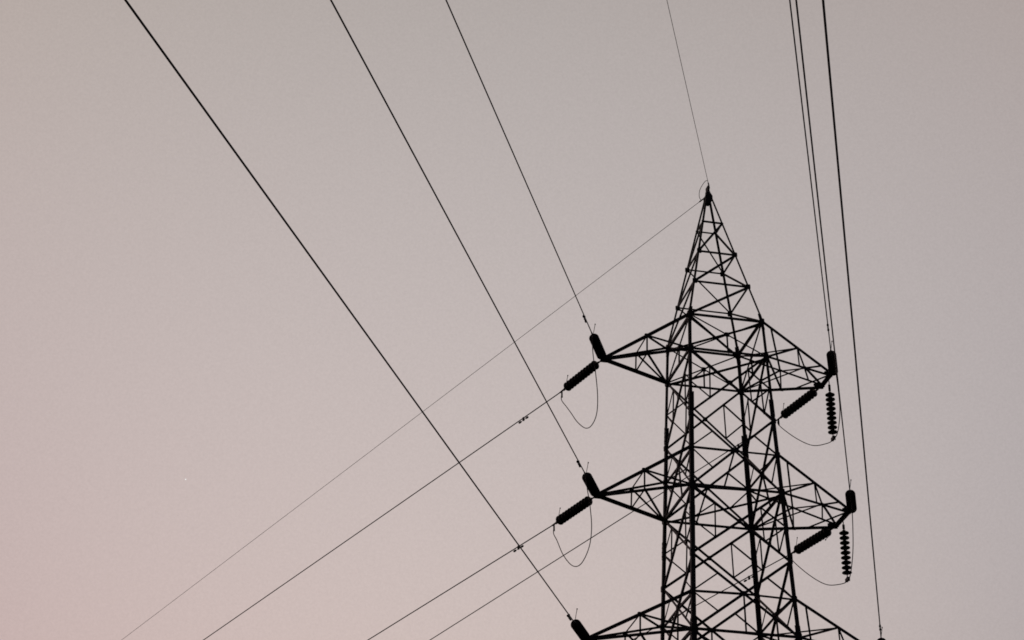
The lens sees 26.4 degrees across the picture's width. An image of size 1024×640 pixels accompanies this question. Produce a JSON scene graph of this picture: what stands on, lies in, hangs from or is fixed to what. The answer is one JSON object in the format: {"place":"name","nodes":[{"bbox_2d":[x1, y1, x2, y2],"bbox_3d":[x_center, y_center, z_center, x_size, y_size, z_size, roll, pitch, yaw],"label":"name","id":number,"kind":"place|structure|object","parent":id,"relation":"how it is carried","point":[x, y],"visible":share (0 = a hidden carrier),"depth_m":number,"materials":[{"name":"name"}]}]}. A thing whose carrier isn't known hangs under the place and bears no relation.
{"place":"outdoors","nodes":[
{"label":"outdoors","id":0,"kind":"place"},
{"bbox_2d":[330,0,584,472],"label":"conductor wire","id":1,"kind":"object","parent":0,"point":[350,36],"visible":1,"depth_m":41.38,"materials":[{"name":"black metal"}]},
{"bbox_2d":[0,0,1023,639],"label":"sky","id":2,"kind":"structure","parent":0,"point":[163,325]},
{"bbox_2d":[445,0,591,332],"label":"conductor wire","id":3,"kind":"object","parent":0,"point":[513,154],"visible":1,"depth_m":48.53,"materials":[{"name":"black metal"}]},
{"bbox_2d":[789,0,830,349],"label":"conductor wire","id":4,"kind":"object","parent":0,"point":[808,160],"visible":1,"depth_m":48.62,"materials":[{"name":"black metal"}]},
{"label":"ground","id":5,"kind":"structure","parent":0,"visible":0},
{"bbox_2d":[589,183,858,639],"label":"lattice pylon","id":6,"kind":"object","parent":5,"relation":"on","point":[751,527],"visible":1,"depth_m":59.98,"materials":[{"name":"metal"}]},
{"bbox_2d":[124,0,573,620],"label":"conductor wire","id":7,"kind":"object","parent":6,"relation":"attached to","point":[322,272],"visible":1,"depth_m":33.31,"materials":[{"name":"black metal"}]},
{"bbox_2d":[122,202,698,639],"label":"earth wire","id":8,"kind":"object","parent":6,"relation":"attached to","point":[424,410],"visible":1,"depth_m":74.61,"materials":[{"name":"grey metal"}]},
{"bbox_2d":[551,496,593,525],"bbox_3d":[1.664,5.131,59.707,0.274,0.556,2.166,16,-32,-27],"label":"insulator string","id":9,"kind":"object","parent":6,"relation":"attached to","point":[572,511],"visible":0.95,"depth_m":59.52,"materials":[{"name":"brown ceramic"}]},
{"bbox_2d":[368,526,551,639],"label":"conductor wire","id":10,"kind":"object","parent":9,"relation":"attached to","point":[459,583],"visible":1,"depth_m":63.55,"materials":[{"name":"black metal"}]},
{"bbox_2d":[553,475,591,566],"bbox_3d":[1.561,5.857,58.158,0.176,2.457,3.924,6,-29,-11],"label":"jumper wire","id":11,"kind":"object","parent":9,"relation":"hanging from","point":[591,530],"visible":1,"depth_m":56.75,"materials":[{"name":"black metal"}]},
{"bbox_2d":[559,361,599,392],"bbox_3d":[1.925,1.504,61.735,0.274,0.555,2.166,16,-32,-26],"label":"insulator string","id":12,"kind":"object","parent":6,"relation":"attached to","point":[579,377],"visible":0.98,"depth_m":61.55,"materials":[{"name":"brown ceramic"}]},
{"bbox_2d":[203,393,559,639],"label":"conductor wire","id":13,"kind":"object","parent":12,"relation":"attached to","point":[385,513],"visible":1,"depth_m":68.81,"materials":[{"name":"black metal"}]},
{"bbox_2d":[561,335,597,428],"bbox_3d":[1.801,2.378,60.123,0.146,2.771,3.915,6,-29,-11],"label":"jumper wire","id":14,"kind":"object","parent":12,"relation":"hanging from","point":[597,393],"visible":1,"depth_m":58.73,"materials":[{"name":"black metal"}]},
{"bbox_2d":[571,608,589,639],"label":"insulator string","id":15,"kind":"object","parent":6,"relation":"attached to","point":[579,629],"visible":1,"depth_m":55.50,"materials":[{"name":"brown ceramic"}]},
{"bbox_2d":[582,462,599,496],"bbox_3d":[2.078,4.267,57.834,0.274,0.547,1.901,-5,-29,10],"label":"insulator string","id":16,"kind":"object","parent":6,"relation":"attached to","point":[593,489],"visible":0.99,"depth_m":57.65,"materials":[{"name":"brown ceramic"}]},
{"bbox_2d":[589,324,605,359],"bbox_3d":[2.337,0.625,59.868,0.274,0.547,1.901,-5,-29,10],"label":"insulator string","id":17,"kind":"object","parent":6,"relation":"attached to","point":[599,350],"visible":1,"depth_m":59.70,"materials":[{"name":"brown ceramic"}]},
{"bbox_2d":[667,1,707,180],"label":"earth wire","id":18,"kind":"object","parent":6,"relation":"attached to","point":[686,87],"visible":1,"depth_m":58.34,"materials":[{"name":"grey metal"}]},
{"bbox_2d":[776,389,818,420],"bbox_3d":[8.294,2.361,63.319,0.274,0.553,2.165,14,-32,-24],"label":"insulator string","id":19,"kind":"object","parent":6,"relation":"attached to","point":[798,403],"visible":1,"depth_m":63.15,"materials":[{"name":"brown ceramic"}]},
{"bbox_2d":[430,425,769,639],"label":"conductor wire","id":20,"kind":"object","parent":19,"relation":"attached to","point":[574,548],"visible":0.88,"depth_m":71.38,"materials":[{"name":"black metal"}]},
{"bbox_2d":[791,529,832,553],"bbox_3d":[8.437,6.161,61.477,0.274,0.644,2.166,14,-31,-24],"label":"insulator string","id":21,"kind":"object","parent":6,"relation":"attached to","point":[811,541],"visible":1,"depth_m":61.31,"materials":[{"name":"brown ceramic"}]},
{"bbox_2d":[634,556,786,638],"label":"conductor wire","id":22,"kind":"object","parent":21,"relation":"attached to","point":[729,587],"visible":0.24,"depth_m":64.06,"materials":[{"name":"black metal"}]},
{"bbox_2d":[825,382,836,440],"bbox_3d":[9.018,2.558,61.566,0.274,1.882,0.274,6,-29,-11],"label":"insulator string","id":23,"kind":"object","parent":6,"relation":"hanging from","point":[831,413],"visible":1,"depth_m":61.48,"materials":[{"name":"brown ceramic"}]},
{"bbox_2d":[777,352,839,445],"bbox_3d":[8.652,2.692,61.730,0.787,1.788,4.608,6,-29,-11],"label":"jumper wire","id":24,"kind":"object","parent":23,"relation":"hanging from","point":[778,422],"visible":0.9,"depth_m":61.11,"materials":[{"name":"black metal"}]},
{"bbox_2d":[826,341,837,375],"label":"insulator string","id":25,"kind":"object","parent":6,"relation":"attached to","point":[831,368],"visible":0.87,"depth_m":60.72,"materials":[{"name":"brown ceramic"}]},
{"bbox_2d":[839,522,851,581],"bbox_3d":[9.144,6.350,59.750,0.274,1.772,0.274,6,-29,-11],"label":"insulator string","id":26,"kind":"object","parent":6,"relation":"hanging from","point":[845,552],"visible":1,"depth_m":59.69,"materials":[{"name":"brown ceramic"}]},
{"bbox_2d":[791,492,853,585],"bbox_3d":[8.791,6.364,59.788,0.736,1.769,4.904,6,-29,-11],"label":"jumper wire","id":27,"kind":"object","parent":26,"relation":"hanging from","point":[852,552],"visible":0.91,"depth_m":59.18,"materials":[{"name":"black metal"}]},
{"bbox_2d":[845,479,856,512],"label":"insulator string","id":28,"kind":"object","parent":6,"relation":"attached to","point":[848,501],"visible":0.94,"depth_m":58.49,"materials":[{"name":"brown ceramic"}]},
{"bbox_2d":[795,0,849,489],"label":"conductor wire","id":29,"kind":"object","parent":28,"relation":"attached to","point":[820,223],"visible":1,"depth_m":41.38,"materials":[{"name":"black metal"}]},
{"bbox_2d":[822,0,881,639],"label":"conductor wire","id":30,"kind":"object","parent":6,"relation":"attached to","point":[831,94],"visible":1,"depth_m":32.98,"materials":[{"name":"black metal"}]}
]}

